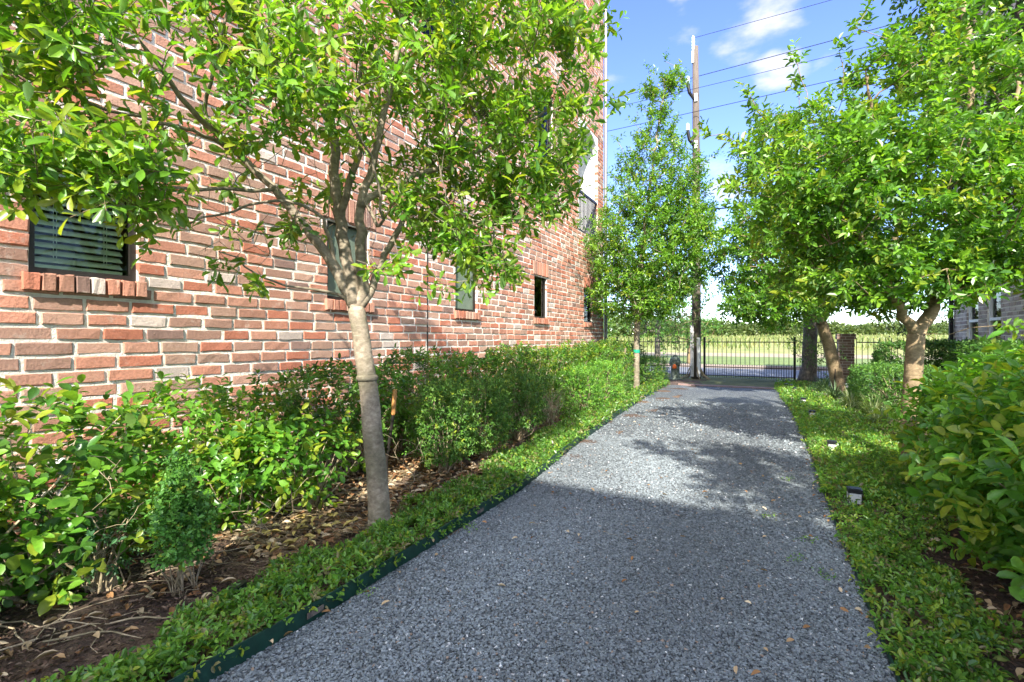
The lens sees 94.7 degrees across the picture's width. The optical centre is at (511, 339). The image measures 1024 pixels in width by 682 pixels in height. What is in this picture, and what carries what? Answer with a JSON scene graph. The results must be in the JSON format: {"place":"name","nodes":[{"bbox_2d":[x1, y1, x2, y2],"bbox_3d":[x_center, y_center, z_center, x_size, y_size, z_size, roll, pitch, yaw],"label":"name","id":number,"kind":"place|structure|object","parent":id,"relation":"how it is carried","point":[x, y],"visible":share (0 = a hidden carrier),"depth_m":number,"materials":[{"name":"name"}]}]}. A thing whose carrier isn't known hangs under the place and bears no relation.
{"place":"outdoors","nodes":[
{"label":"outdoors","id":0,"kind":"place"},
{"bbox_2d":[0,377,1023,681],"bbox_3d":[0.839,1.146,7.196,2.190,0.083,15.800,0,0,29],"label":"garden bed","id":1,"kind":"object","parent":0,"point":[90,653],"visible":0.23,"depth_m":2.08,"materials":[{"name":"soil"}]},
{"bbox_2d":[48,458,68,508],"bbox_3d":[-2.505,0.876,2.620,0.120,0.436,0.118,0,0,29],"label":"vent cap","id":2,"kind":"object","parent":1,"relation":"on","point":[60,489],"visible":0.18,"depth_m":2.60,"materials":[{"name":"white paint"}]},
{"bbox_2d":[5,464,150,593],"bbox_3d":[-2.023,0.892,2.173,0.595,0.633,0.326,0,0,1],"label":"boxwood","id":3,"kind":"object","parent":1,"relation":"on","point":[107,580],"visible":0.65,"depth_m":2.15,"materials":[{"name":"green plant"}]},
{"bbox_2d":[19,450,145,591],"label":"bare twigs","id":4,"kind":"object","parent":1,"relation":"on","point":[91,501],"visible":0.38,"depth_m":2.12,"materials":[{"name":"brown wood"}]},
{"bbox_2d":[0,374,186,615],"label":"shrub","id":5,"kind":"object","parent":1,"relation":"on","point":[59,526],"visible":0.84,"depth_m":2.15,"materials":[{"name":"green plant"}]},
{"bbox_2d":[137,445,221,596],"bbox_3d":[-1.513,0.842,2.169,0.296,0.718,0.312,0,0,29],"label":"boxwood","id":6,"kind":"object","parent":1,"relation":"on","point":[182,516],"visible":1,"depth_m":2.13,"materials":[{"name":"green plant"}]},
{"bbox_2d":[39,371,333,559],"bbox_3d":[-1.951,0.714,2.959,1.310,1.046,1.455,0,0,29],"label":"shrub","id":7,"kind":"object","parent":1,"relation":"on","point":[211,446],"visible":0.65,"depth_m":2.84,"materials":[{"name":"green plant"}]},
{"bbox_2d":[131,472,321,541],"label":"bare twigs","id":8,"kind":"object","parent":1,"relation":"on","point":[266,529],"visible":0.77,"depth_m":2.67,"materials":[{"name":"brown wood"}]},
{"bbox_2d":[229,579,246,601],"bbox_3d":[-1.208,1.136,2.080,0.074,0.130,0.071,0,0,29],"label":"garden spotlight","id":9,"kind":"object","parent":1,"relation":"on","point":[243,584],"visible":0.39,"depth_m":2.07,"materials":[{"name":"black metal"}]},
{"bbox_2d":[159,495,406,578],"bbox_3d":[-1.356,1.122,2.849,1.462,0.018,1.135,0,0,29],"label":"dead straw","id":10,"kind":"object","parent":1,"relation":"on","point":[306,523],"visible":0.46,"depth_m":2.74,"materials":[{"name":"beige plant"}]},
{"bbox_2d":[203,400,365,514],"bbox_3d":[-1.431,0.799,3.164,0.822,0.822,1.144,0,0,29],"label":"shrub","id":11,"kind":"object","parent":1,"relation":"on","point":[305,503],"visible":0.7,"depth_m":3.00,"materials":[{"name":"green plant"}]},
{"bbox_2d":[244,512,357,556],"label":"fallen leaves","id":12,"kind":"object","parent":1,"relation":"on","point":[294,540],"visible":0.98,"depth_m":2.74,"materials":[{"name":"brown plant"}]},
{"bbox_2d":[0,392,606,676],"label":"fallen leaves","id":13,"kind":"object","parent":1,"relation":"on","point":[334,537],"visible":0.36,"depth_m":2.92,"materials":[{"name":"brown plant"}]},
{"bbox_2d":[0,0,635,528],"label":"holly tree","id":14,"kind":"object","parent":1,"relation":"on","point":[52,38],"visible":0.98,"depth_m":2.65,"materials":[{"name":"green plant"}]},
{"bbox_2d":[472,108,489,124],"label":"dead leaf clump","id":15,"kind":"object","parent":14,"relation":"attached to","point":[476,118],"visible":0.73,"depth_m":3.17,"materials":[{"name":"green plant"}]},
{"bbox_2d":[228,353,424,483],"bbox_3d":[-1.494,0.663,3.978,1.117,1.109,1.589,0,0,29],"label":"shrub","id":16,"kind":"object","parent":1,"relation":"on","point":[294,400],"visible":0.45,"depth_m":3.81,"materials":[{"name":"green plant"}]},
{"bbox_2d":[385,389,396,474],"bbox_3d":[-1.005,0.807,3.900,0.109,0.788,0.035,0,0,1],"label":"stake","id":17,"kind":"object","parent":1,"relation":"on","point":[393,407],"visible":0.82,"depth_m":3.89,"materials":[{"name":"brown wood"}]},
{"bbox_2d":[356,434,440,491],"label":"bare twigs","id":18,"kind":"object","parent":1,"relation":"on","point":[404,457],"visible":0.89,"depth_m":3.56,"materials":[{"name":"brown wood"}]},
{"bbox_2d":[342,343,484,458],"bbox_3d":[-0.931,0.651,4.950,1.237,1.248,1.707,0,0,29],"label":"shrub","id":19,"kind":"object","parent":1,"relation":"on","point":[418,359],"visible":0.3,"depth_m":4.79,"materials":[{"name":"green plant"}]},
{"bbox_2d":[402,378,482,473],"bbox_3d":[-0.591,0.771,4.128,0.574,0.870,0.687,0,0,29],"label":"boxwood","id":20,"kind":"object","parent":1,"relation":"on","point":[446,456],"visible":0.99,"depth_m":4.00,"materials":[{"name":"green plant"}]},
{"bbox_2d":[421,349,537,432],"bbox_3d":[-0.370,0.663,5.913,1.142,1.099,1.590,0,0,29],"label":"shrub","id":21,"kind":"object","parent":1,"relation":"on","point":[482,362],"visible":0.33,"depth_m":5.80,"materials":[{"name":"green plant"}]},
{"bbox_2d":[445,373,514,458],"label":"boxwood","id":22,"kind":"object","parent":1,"relation":"on","point":[483,444],"visible":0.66,"depth_m":4.57,"materials":[{"name":"green plant"}]},
{"bbox_2d":[0,467,1023,681],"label":"dead twigs","id":23,"kind":"object","parent":1,"relation":"on","point":[69,612],"visible":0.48,"depth_m":2.08,"materials":[{"name":"brown wood"}]},
{"bbox_2d":[487,368,550,441],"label":"boxwood","id":24,"kind":"object","parent":1,"relation":"on","point":[522,426],"visible":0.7,"depth_m":5.30,"materials":[{"name":"green plant"}]},
{"bbox_2d":[474,341,569,420],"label":"shrub","id":25,"kind":"object","parent":1,"relation":"on","point":[531,364],"visible":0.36,"depth_m":6.76,"materials":[{"name":"green plant"}]},
{"bbox_2d":[525,374,572,426],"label":"boxwood","id":26,"kind":"object","parent":1,"relation":"on","point":[550,418],"visible":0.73,"depth_m":6.25,"materials":[{"name":"green plant"}]},
{"bbox_2d":[517,342,586,409],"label":"shrub","id":27,"kind":"object","parent":1,"relation":"on","point":[564,350],"visible":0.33,"depth_m":7.69,"materials":[{"name":"green plant"}]},
{"bbox_2d":[547,338,610,400],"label":"shrub","id":28,"kind":"object","parent":1,"relation":"on","point":[590,350],"visible":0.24,"depth_m":8.65,"materials":[{"name":"green plant"}]},
{"bbox_2d":[552,364,608,413],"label":"boxwood","id":29,"kind":"object","parent":1,"relation":"on","point":[577,405],"visible":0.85,"depth_m":7.18,"materials":[{"name":"green plant"}]},
{"bbox_2d":[573,342,626,390],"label":"shrub","id":30,"kind":"object","parent":1,"relation":"on","point":[617,354],"visible":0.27,"depth_m":9.65,"materials":[{"name":"green plant"}]},
{"bbox_2d":[577,359,627,401],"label":"boxwood","id":31,"kind":"object","parent":1,"relation":"on","point":[617,387],"visible":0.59,"depth_m":8.29,"materials":[{"name":"green plant"}]},
{"bbox_2d":[594,336,635,385],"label":"shrub","id":32,"kind":"object","parent":1,"relation":"on","point":[614,342],"visible":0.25,"depth_m":10.65,"materials":[{"name":"green plant"}]},
{"bbox_2d":[600,356,637,394],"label":"boxwood","id":33,"kind":"object","parent":1,"relation":"on","point":[630,377],"visible":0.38,"depth_m":9.68,"materials":[{"name":"green plant"}]},
{"bbox_2d":[606,343,647,385],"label":"boxwood","id":34,"kind":"object","parent":1,"relation":"on","point":[643,355],"visible":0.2,"depth_m":11.63,"materials":[{"name":"green plant"}]},
{"bbox_2d":[569,47,726,387],"bbox_3d":[2.948,-2.681,10.373,3.194,7.805,3.625,0,0,29],"label":"holly tree","id":35,"kind":"object","parent":1,"relation":"on","point":[639,287],"visible":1,"depth_m":10.34,"materials":[{"name":"green plant"}]},
{"bbox_2d":[629,355,668,384],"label":"boxwood","id":36,"kind":"object","parent":1,"relation":"on","point":[653,373],"visible":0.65,"depth_m":11.68,"materials":[{"name":"green plant"}]},
{"bbox_2d":[669,355,680,379],"bbox_3d":[4.746,0.825,13.719,0.340,0.750,0.332,0,0,-22],"label":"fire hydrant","id":37,"kind":"object","parent":1,"relation":"on","point":[675,362],"visible":0.95,"depth_m":13.61,"materials":[{"name":"metal"}]},
{"bbox_2d":[209,398,895,681],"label":"gravel","id":38,"kind":"structure","parent":0,"point":[698,563],"depth_m":2.24,"materials":[{"name":"grey gravel"}]},
{"bbox_2d":[269,407,873,674],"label":"fallen leaves","id":39,"kind":"object","parent":38,"relation":"on","point":[756,671],"visible":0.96,"depth_m":2.15,"materials":[{"name":"brown plant"}]},
{"bbox_2d":[356,476,835,599],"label":"weeds","id":40,"kind":"object","parent":38,"relation":"on","point":[788,479],"visible":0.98,"depth_m":2.50,"materials":[{"name":"green plant"}]},
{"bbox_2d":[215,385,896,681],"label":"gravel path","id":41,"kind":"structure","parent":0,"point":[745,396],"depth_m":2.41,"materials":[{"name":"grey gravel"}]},
{"bbox_2d":[603,355,938,367],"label":"lawn","id":42,"kind":"structure","parent":0,"point":[776,361],"depth_m":26.68,"materials":[{"name":"green plant"}]},
{"bbox_2d":[608,225,716,357],"bbox_3d":[9.495,-3.313,30.288,6.733,9.029,5.958,0,0,29],"label":"street tree","id":43,"kind":"object","parent":42,"relation":"on","point":[657,336],"visible":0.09,"depth_m":30.09,"materials":[{"name":"green plant"}]},
{"bbox_2d":[655,299,725,363],"bbox_3d":[8.522,-0.381,22.657,3.248,3.174,2.580,0,0,29],"label":"street tree","id":44,"kind":"object","parent":42,"relation":"on","point":[707,322],"visible":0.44,"depth_m":22.33,"materials":[{"name":"green plant"}]},
{"bbox_2d":[608,352,933,359],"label":"dirt track","id":45,"kind":"structure","parent":0,"point":[761,355],"depth_m":34.66,"materials":[{"name":"beige soil"}]},
{"bbox_2d":[603,0,947,334],"label":"sky","id":46,"kind":"structure","parent":0,"point":[652,26],"materials":[{"name":"blue"}]},
{"bbox_2d":[603,333,947,355],"bbox_3d":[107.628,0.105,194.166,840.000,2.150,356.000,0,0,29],"label":"meadow","id":47,"kind":"structure","parent":0,"point":[775,349],"depth_m":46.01,"materials":[{"name":"green plant"}]},
{"bbox_2d":[603,312,620,337],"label":"distant tree","id":48,"kind":"object","parent":47,"relation":"on","point":[610,325],"visible":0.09,"depth_m":103.64,"materials":[{"name":"green plant"}]},
{"bbox_2d":[610,315,655,338],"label":"distant tree","id":49,"kind":"object","parent":47,"relation":"on","point":[622,331],"visible":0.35,"depth_m":108.76,"materials":[{"name":"green plant"}]},
{"bbox_2d":[701,318,745,336],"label":"distant tree","id":50,"kind":"object","parent":47,"relation":"on","point":[731,329],"visible":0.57,"depth_m":115.61,"materials":[{"name":"green plant"}]},
{"bbox_2d":[746,321,798,335],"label":"distant tree","id":51,"kind":"object","parent":47,"relation":"on","point":[756,331],"visible":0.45,"depth_m":113.19,"materials":[{"name":"green plant"}]},
{"bbox_2d":[827,319,867,334],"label":"distant tree","id":52,"kind":"object","parent":47,"relation":"on","point":[843,327],"visible":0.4,"depth_m":116.83,"materials":[{"name":"green plant"}]},
{"bbox_2d":[846,322,895,334],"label":"distant tree","id":53,"kind":"object","parent":47,"relation":"on","point":[868,326],"visible":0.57,"depth_m":115.13,"materials":[{"name":"green plant"}]},
{"bbox_2d":[869,320,907,334],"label":"distant tree","id":54,"kind":"object","parent":47,"relation":"on","point":[895,324],"visible":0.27,"depth_m":119.36,"materials":[{"name":"green plant"}]},
{"bbox_2d":[889,322,947,334],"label":"distant tree","id":55,"kind":"object","parent":47,"relation":"on","point":[944,326],"visible":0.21,"depth_m":116.01,"materials":[{"name":"green plant"}]},
{"bbox_2d":[648,366,930,379],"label":"street","id":56,"kind":"structure","parent":0,"point":[720,371],"depth_m":17.13,"materials":[{"name":"grey asphalt"}]},
{"bbox_2d":[835,334,855,382],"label":"brick pillar","id":57,"kind":"structure","parent":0,"point":[847,341],"depth_m":12.70,"materials":[{"name":"brown brick"}]},
{"label":"ground","id":58,"kind":"structure","parent":0,"visible":0},
{"bbox_2d":[0,0,606,534],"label":"brick house","id":59,"kind":"structure","parent":58,"relation":"on","point":[90,304],"depth_m":3.89,"materials":[{"name":"red brick"}]},
{"bbox_2d":[28,146,135,280],"bbox_3d":[-2.863,-0.800,3.102,0.265,0.800,0.550,0,0,29],"label":"window","id":60,"kind":"structure","parent":59,"relation":"in","point":[126,255],"depth_m":3.08,"materials":[{"name":"brown metal"}]},
{"bbox_2d":[327,221,366,300],"bbox_3d":[-1.830,-0.800,4.965,0.265,0.800,0.550,0,0,29],"label":"window","id":61,"kind":"structure","parent":59,"relation":"in","point":[332,286],"depth_m":4.80,"materials":[{"name":"black glass"}]},
{"bbox_2d":[421,0,457,39],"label":"window","id":62,"kind":"structure","parent":59,"relation":"in","point":[425,26],"depth_m":6.11,"materials":[{"name":"black glass"}]},
{"bbox_2d":[455,262,474,311],"bbox_3d":[-0.793,-0.800,6.836,0.265,0.800,0.550,0,0,29],"label":"window","id":63,"kind":"structure","parent":59,"relation":"in","point":[468,304],"depth_m":6.79,"materials":[{"name":"glass"}]},
{"bbox_2d":[534,276,544,317],"bbox_3d":[0.400,-0.800,8.988,0.265,0.800,0.550,0,0,29],"label":"window","id":64,"kind":"structure","parent":59,"relation":"in","point":[539,291],"depth_m":9.01,"materials":[{"name":"black glass"}]},
{"bbox_2d":[537,84,550,182],"bbox_3d":[0.495,-3.900,9.158,0.265,1.800,0.700,0,0,29],"label":"window","id":65,"kind":"structure","parent":59,"relation":"in","point":[548,121],"depth_m":9.29,"materials":[{"name":"black glass"}]},
{"bbox_2d":[584,289,590,322],"bbox_3d":[1.661,-0.800,11.262,0.265,0.800,0.550,0,0,29],"label":"window","id":66,"kind":"structure","parent":59,"relation":"in","point":[587,315],"depth_m":11.27,"materials":[{"name":"black glass"}]},
{"bbox_2d":[25,378,669,681],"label":"ground cover","id":67,"kind":"object","parent":58,"relation":"on","point":[552,438],"visible":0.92,"depth_m":2.25,"materials":[{"name":"green plant"}]},
{"bbox_2d":[167,384,667,681],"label":"steel edging","id":68,"kind":"object","parent":58,"relation":"on","point":[260,641],"visible":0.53,"depth_m":2.07,"materials":[{"name":"green metal"}]},
{"bbox_2d":[649,374,780,386],"bbox_3d":[5.579,1.175,13.572,3.800,0.019,3.250,0,0,29],"label":"earth strip","id":69,"kind":"object","parent":58,"relation":"on","point":[746,382],"visible":0.51,"depth_m":13.20,"materials":[{"name":"brown soil"}]},
{"bbox_2d":[616,337,689,375],"bbox_3d":[4.590,0.562,15.315,2.452,1.275,0.072,0,0,29],"label":"iron fence","id":70,"kind":"object","parent":69,"relation":"on","point":[687,366],"visible":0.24,"depth_m":14.91,"materials":[{"name":"black metal"}]},
{"bbox_2d":[623,273,719,352],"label":"crape myrtle","id":71,"kind":"object","parent":69,"relation":"on","point":[679,316],"visible":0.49,"depth_m":13.84,"materials":[{"name":"green plant"}]},
{"bbox_2d":[681,366,710,379],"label":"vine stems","id":72,"kind":"object","parent":69,"relation":"on","point":[687,375],"visible":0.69,"depth_m":13.95,"materials":[{"name":"plant"}]},
{"bbox_2d":[686,35,715,378],"bbox_3d":[5.593,-3.935,14.006,0.835,10.270,0.388,0,0,18],"label":"utility pole","id":73,"kind":"object","parent":69,"relation":"on","point":[695,358],"visible":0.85,"depth_m":14.01,"materials":[{"name":"wood"},{"name":"black metal"},{"name":"white paint"}]},
{"bbox_2d":[695,0,830,37],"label":"overhead wire","id":74,"kind":"object","parent":73,"relation":"attached to","point":[765,18],"visible":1,"depth_m":13.12,"materials":[{"name":"black metal"}]},
{"bbox_2d":[607,14,928,99],"bbox_3d":[10.770,-8.211,11.179,36.010,0.597,0.018,0,0,30],"label":"overhead wire","id":75,"kind":"object","parent":73,"relation":"attached to","point":[775,55],"visible":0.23,"depth_m":13.15,"materials":[{"name":"black metal"}]},
{"bbox_2d":[609,27,945,108],"bbox_3d":[10.625,-7.661,10.917,36.006,0.591,0.013,0,0,30],"label":"overhead wire","id":76,"kind":"object","parent":73,"relation":"attached to","point":[758,73],"visible":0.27,"depth_m":13.05,"materials":[{"name":"black metal"}]},
{"bbox_2d":[607,51,955,131],"bbox_3d":[10.625,-7.011,10.917,36.006,0.595,0.016,0,0,30],"label":"overhead wire","id":77,"kind":"object","parent":73,"relation":"attached to","point":[734,102],"visible":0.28,"depth_m":13.41,"materials":[{"name":"black metal"}]},
{"bbox_2d":[703,337,795,380],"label":"iron gate","id":78,"kind":"structure","parent":69,"relation":"on","point":[705,366],"depth_m":13.98,"materials":[{"name":"black metal"}]},
{"bbox_2d":[678,383,776,389],"bbox_3d":[5.457,1.175,11.587,2.650,0.049,0.320,0,0,29],"label":"brick apron","id":79,"kind":"object","parent":58,"relation":"on","point":[753,387],"visible":0.64,"depth_m":11.55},
{"bbox_2d":[650,363,827,370],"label":"kerb","id":80,"kind":"structure","parent":58,"relation":"on","point":[797,367],"depth_m":19.29,"materials":[{"name":"concrete"}]},
{"bbox_2d":[783,398,900,681],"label":"steel edging","id":81,"kind":"object","parent":58,"relation":"on","point":[891,661],"visible":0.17,"depth_m":2.05,"materials":[{"name":"metal"}]},
{"bbox_2d":[774,379,1023,681],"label":"ground cover","id":82,"kind":"object","parent":58,"relation":"on","point":[926,666],"visible":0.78,"depth_m":2.47,"materials":[{"name":"green plant"}]},
{"bbox_2d":[856,338,955,381],"bbox_3d":[10.323,0.562,12.137,2.384,1.275,0.072,0,0,29],"label":"iron fence","id":83,"kind":"object","parent":58,"relation":"on","point":[862,342],"visible":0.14,"depth_m":12.53,"materials":[{"name":"black metal"}]},
{"bbox_2d":[790,392,1023,681],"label":"garden bed","id":84,"kind":"object","parent":58,"relation":"on","point":[984,579],"depth_m":2.24,"materials":[{"name":"soil"}]},
{"bbox_2d":[776,321,847,381],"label":"crape myrtle","id":85,"kind":"object","parent":84,"relation":"on","point":[813,348],"visible":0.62,"depth_m":12.10,"materials":[{"name":"green plant"}]},
{"bbox_2d":[718,209,919,381],"bbox_3d":[8.154,-1.380,12.672,4.822,5.160,2.753,0,0,36],"label":"shade tree","id":86,"kind":"object","parent":84,"relation":"on","point":[809,373],"visible":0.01,"depth_m":12.64,"materials":[{"name":"green plant"}]},
{"bbox_2d":[710,82,932,393],"bbox_3d":[6.244,-1.941,9.674,4.263,6.420,2.871,0,0,-9],"label":"holly tree","id":87,"kind":"object","parent":84,"relation":"on","point":[747,303],"visible":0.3,"depth_m":9.46,"materials":[{"name":"green plant"}]},
{"bbox_2d":[807,376,837,391],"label":"liriope clump","id":88,"kind":"object","parent":84,"relation":"on","point":[819,386],"visible":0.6,"depth_m":9.73,"materials":[{"name":"green plant"}]},
{"bbox_2d":[813,380,845,398],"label":"liriope clump","id":89,"kind":"object","parent":84,"relation":"on","point":[833,394],"visible":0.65,"depth_m":8.77,"materials":[{"name":"green plant"}]},
{"bbox_2d":[827,440,837,448],"bbox_3d":[3.300,1.147,4.860,0.084,0.206,0.084,0,0,29],"label":"solar path light","id":90,"kind":"object","parent":84,"relation":"on","point":[831,443],"visible":0.35,"depth_m":4.83,"materials":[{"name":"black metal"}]},
{"bbox_2d":[830,388,863,407],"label":"liriope clump","id":91,"kind":"object","parent":84,"relation":"on","point":[851,400],"visible":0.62,"depth_m":7.65,"materials":[{"name":"green plant"}]},
{"bbox_2d":[846,486,862,506],"bbox_3d":[2.410,1.147,3.317,0.084,0.206,0.084,0,0,29],"label":"landscape floodlight","id":92,"kind":"object","parent":84,"relation":"on","point":[855,492],"visible":0.7,"depth_m":3.29,"materials":[{"name":"black metal"}]},
{"bbox_2d":[690,0,1023,454],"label":"holly tree","id":93,"kind":"object","parent":84,"relation":"on","point":[962,251],"visible":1,"depth_m":3.94,"materials":[{"name":"green plant"}]},
{"bbox_2d":[844,387,895,413],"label":"liriope clump","id":94,"kind":"object","parent":84,"relation":"on","point":[868,404],"visible":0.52,"depth_m":6.95,"materials":[{"name":"green plant"}]},
{"bbox_2d":[854,404,894,423],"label":"liriope clump","id":95,"kind":"object","parent":84,"relation":"on","point":[876,416],"visible":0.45,"depth_m":6.29,"materials":[{"name":"green plant"}]},
{"bbox_2d":[845,361,949,421],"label":"clipped hedge","id":96,"kind":"object","parent":84,"relation":"on","point":[857,382],"visible":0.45,"depth_m":7.39,"materials":[{"name":"green plant"}]},
{"bbox_2d":[857,292,957,339],"bbox_3d":[9.568,-0.135,11.420,2.012,2.670,1.347,0,0,29],"label":"ornamental plum","id":97,"kind":"object","parent":84,"relation":"on","point":[939,314],"visible":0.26,"depth_m":11.29,"materials":[{"name":"green plant"}]},
{"bbox_2d":[870,338,976,393],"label":"clipped hedge","id":98,"kind":"object","parent":84,"relation":"on","point":[880,353],"visible":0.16,"depth_m":10.15,"materials":[{"name":"green plant"}]},
{"bbox_2d":[866,344,1023,525],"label":"broadleaf shrub","id":99,"kind":"object","parent":84,"relation":"on","point":[933,391],"visible":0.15,"depth_m":3.42,"materials":[{"name":"green plant"}]},
{"bbox_2d":[874,0,1023,226],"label":"tall tree","id":100,"kind":"object","parent":84,"relation":"on","point":[1019,39],"visible":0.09,"depth_m":6.17,"materials":[{"name":"green plant"}]},
{"bbox_2d":[888,418,1023,679],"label":"fallen leaves","id":101,"kind":"object","parent":84,"relation":"on","point":[1019,671],"visible":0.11,"depth_m":2.04,"materials":[{"name":"brown plant"}]},
{"bbox_2d":[899,330,1023,588],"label":"broadleaf shrub","id":102,"kind":"object","parent":84,"relation":"on","point":[982,515],"visible":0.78,"depth_m":2.31,"materials":[{"name":"green plant"}]},
{"bbox_2d":[932,337,1023,395],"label":"clipped hedge","id":103,"kind":"object","parent":84,"relation":"on","point":[973,344],"visible":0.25,"depth_m":8.70,"materials":[{"name":"green plant"}]},
{"bbox_2d":[957,347,1017,376],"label":"clipped hedge","id":104,"kind":"object","parent":84,"relation":"on","point":[992,352],"visible":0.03,"depth_m":5.97,"materials":[{"name":"green plant"}]},
{"bbox_2d":[975,400,1023,658],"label":"broadleaf shrub","id":105,"kind":"object","parent":84,"relation":"on","point":[995,466],"visible":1,"depth_m":1.71,"materials":[{"name":"green plant"}]},
{"bbox_2d":[943,0,1023,357],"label":"brick house","id":106,"kind":"structure","parent":58,"relation":"on","point":[998,309],"depth_m":10.08,"materials":[{"name":"grey brick"}]},
{"bbox_2d":[969,294,978,339],"bbox_3d":[10.637,-0.425,10.797,0.102,1.350,0.700,0,0,29],"label":"window","id":107,"kind":"structure","parent":106,"relation":"in","point":[973,312],"depth_m":10.99,"materials":[{"name":"white glass"}]},
{"bbox_2d":[989,287,1000,339],"bbox_3d":[10.055,-0.425,9.747,0.102,1.350,0.700,0,0,29],"label":"window","id":108,"kind":"structure","parent":106,"relation":"in","point":[994,304],"depth_m":9.90,"materials":[{"name":"white glass"}]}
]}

